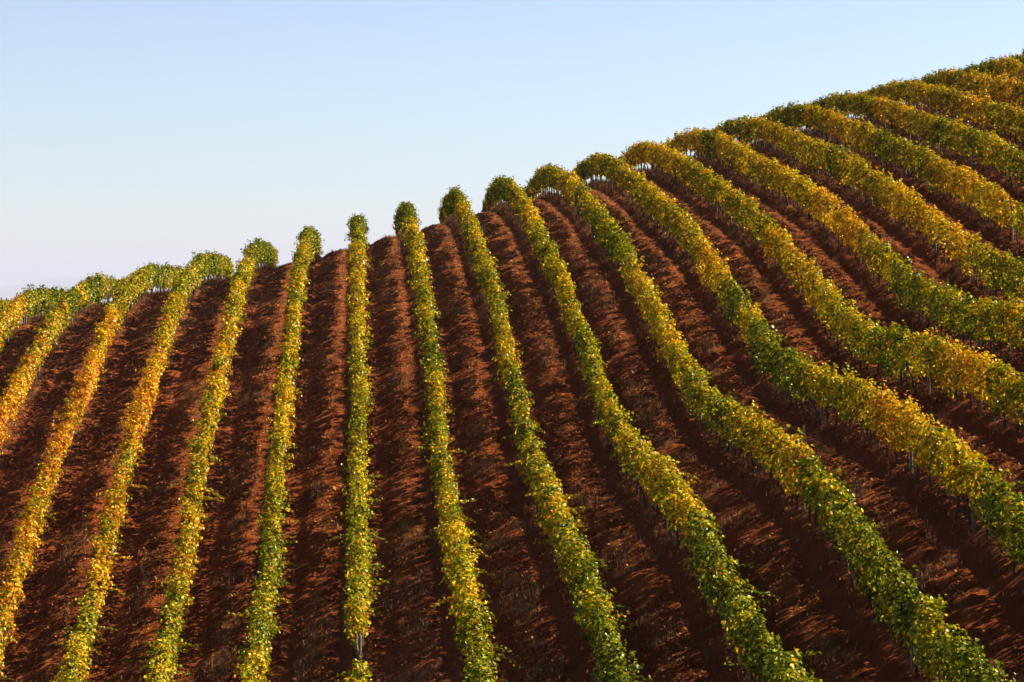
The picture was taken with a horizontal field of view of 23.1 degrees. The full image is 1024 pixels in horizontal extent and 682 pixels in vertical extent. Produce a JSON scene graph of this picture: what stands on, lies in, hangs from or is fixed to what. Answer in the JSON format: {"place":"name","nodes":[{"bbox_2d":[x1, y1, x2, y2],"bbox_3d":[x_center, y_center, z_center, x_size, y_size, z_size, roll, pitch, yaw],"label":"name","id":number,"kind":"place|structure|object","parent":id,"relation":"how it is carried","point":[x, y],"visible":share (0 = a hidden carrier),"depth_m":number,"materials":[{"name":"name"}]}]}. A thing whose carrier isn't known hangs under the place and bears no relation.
{"place":"outdoors","nodes":[
{"label":"outdoors","id":0,"kind":"place"},
{"bbox_2d":[0,277,158,302],"bbox_3d":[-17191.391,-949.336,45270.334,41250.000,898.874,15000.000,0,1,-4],"label":"mountains","id":1,"kind":"structure","parent":0,"point":[9,292],"depth_m":42881.07,"materials":[{"name":"white"}]},
{"bbox_2d":[0,85,1023,681],"bbox_3d":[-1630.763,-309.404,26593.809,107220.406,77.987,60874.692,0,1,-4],"label":"ground","id":2,"kind":"structure","parent":0,"point":[400,489],"depth_m":75.85,"materials":[{"name":"red soil"}]},
{"bbox_2d":[0,297,45,321],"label":"vine row","id":3,"kind":"object","parent":2,"relation":"on","point":[3,303],"visible":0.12,"depth_m":124.14,"materials":[{"name":"green plant"}]},
{"bbox_2d":[0,284,103,352],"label":"vine row","id":4,"kind":"object","parent":2,"relation":"on","point":[23,305],"visible":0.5,"depth_m":112.13,"materials":[{"name":"yellow plant"}]},
{"bbox_2d":[0,271,146,454],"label":"vine row","id":5,"kind":"object","parent":2,"relation":"on","point":[81,294],"visible":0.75,"depth_m":99.96,"materials":[{"name":"yellow plant"}]},
{"bbox_2d":[0,261,184,680],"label":"vine row","id":6,"kind":"object","parent":2,"relation":"on","point":[138,283],"visible":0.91,"depth_m":84.06,"materials":[{"name":"yellow plant"}]},
{"bbox_2d":[48,248,235,681],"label":"vine row","id":7,"kind":"object","parent":2,"relation":"on","point":[79,645],"visible":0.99,"depth_m":79.11,"materials":[{"name":"yellow plant"}]},
{"bbox_2d":[139,236,279,681],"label":"vine row","id":8,"kind":"object","parent":2,"relation":"on","point":[161,666],"visible":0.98,"depth_m":77.33,"materials":[{"name":"green plant"}]},
{"bbox_2d":[229,225,324,681],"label":"vine row","id":9,"kind":"object","parent":2,"relation":"on","point":[255,655],"visible":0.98,"depth_m":74.96,"materials":[{"name":"green plant"}]},
{"bbox_2d":[327,213,396,681],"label":"vine row","id":10,"kind":"object","parent":2,"relation":"on","point":[359,556],"visible":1,"depth_m":74.41,"materials":[{"name":"green plant"}]},
{"bbox_2d":[392,201,522,681],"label":"vine row","id":11,"kind":"object","parent":2,"relation":"on","point":[459,570],"visible":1,"depth_m":69.85,"materials":[{"name":"green plant"}]},
{"bbox_2d":[0,94,1023,681],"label":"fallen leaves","id":12,"kind":"object","parent":2,"relation":"on","point":[402,352],"visible":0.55,"depth_m":78.44,"materials":[{"name":"brown plant"}]},
{"bbox_2d":[0,87,1023,681],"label":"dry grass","id":13,"kind":"structure","parent":2,"relation":"on","point":[570,213],"depth_m":92.37,"materials":[{"name":"plant"}]},
{"bbox_2d":[0,111,1023,681],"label":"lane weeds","id":14,"kind":"object","parent":2,"relation":"on","point":[606,295],"visible":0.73,"depth_m":69.66,"materials":[{"name":"green plant"}]},
{"bbox_2d":[437,184,652,681],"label":"vine row","id":15,"kind":"object","parent":2,"relation":"on","point":[579,577],"visible":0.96,"depth_m":64.83,"materials":[{"name":"green plant"}]},
{"bbox_2d":[481,174,822,681],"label":"vine row","id":16,"kind":"object","parent":2,"relation":"on","point":[657,477],"visible":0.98,"depth_m":59.54,"materials":[{"name":"green plant"}]},
{"bbox_2d":[523,163,1015,681],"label":"vine row","id":17,"kind":"object","parent":2,"relation":"on","point":[767,445],"visible":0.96,"depth_m":56.01,"materials":[{"name":"green plant"}]},
{"bbox_2d":[570,152,1023,576],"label":"vine row","id":18,"kind":"object","parent":2,"relation":"on","point":[849,396],"visible":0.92,"depth_m":64.14,"materials":[{"name":"green plant"}]},
{"bbox_2d":[800,425,805,445],"bbox_3d":[7.201,2.621,61.898,0.185,1.127,0.176,0,1,-4],"label":"post","id":19,"kind":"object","parent":2,"relation":"on","point":[803,434],"depth_m":61.88,"materials":[{"name":"wood"}]},
{"bbox_2d":[618,139,1023,438],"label":"vine row","id":20,"kind":"object","parent":2,"relation":"on","point":[886,347],"visible":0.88,"depth_m":74.92,"materials":[{"name":"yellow plant"}]},
{"bbox_2d":[655,127,1023,356],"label":"vine row","id":21,"kind":"object","parent":2,"relation":"on","point":[776,176],"visible":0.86,"depth_m":84.23,"materials":[{"name":"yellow plant"}]},
{"bbox_2d":[696,113,1023,302],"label":"vine row","id":22,"kind":"object","parent":2,"relation":"on","point":[812,154],"visible":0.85,"depth_m":93.10,"materials":[{"name":"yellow plant"}]},
{"bbox_2d":[738,100,1023,244],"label":"vine row","id":23,"kind":"object","parent":2,"relation":"on","point":[932,168],"visible":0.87,"depth_m":100.61,"materials":[{"name":"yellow plant"}]},
{"bbox_2d":[786,90,1023,185],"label":"vine row","id":24,"kind":"object","parent":2,"relation":"on","point":[967,141],"visible":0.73,"depth_m":107.55,"materials":[{"name":"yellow plant"}]},
{"bbox_2d":[835,77,1023,145],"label":"vine row","id":25,"kind":"object","parent":2,"relation":"on","point":[981,110],"visible":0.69,"depth_m":114.27,"materials":[{"name":"green plant"}]},
{"bbox_2d":[891,66,1023,109],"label":"vine row","id":26,"kind":"object","parent":2,"relation":"on","point":[976,83],"visible":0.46,"depth_m":120.18,"materials":[{"name":"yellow plant"}]},
{"bbox_2d":[907,53,1023,104],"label":"vine row","id":27,"kind":"object","parent":2,"relation":"on","point":[1001,66],"visible":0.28,"depth_m":125.58,"materials":[{"name":"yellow plant"}]},
{"bbox_2d":[953,48,1023,92],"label":"vine row","id":28,"kind":"object","parent":2,"relation":"on","point":[1020,57],"visible":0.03,"depth_m":132.36,"materials":[{"name":"green plant"}]},
{"bbox_2d":[0,0,1023,290],"label":"sky","id":29,"kind":"structure","parent":0,"point":[133,133],"materials":[{"name":"blue"}]}
]}

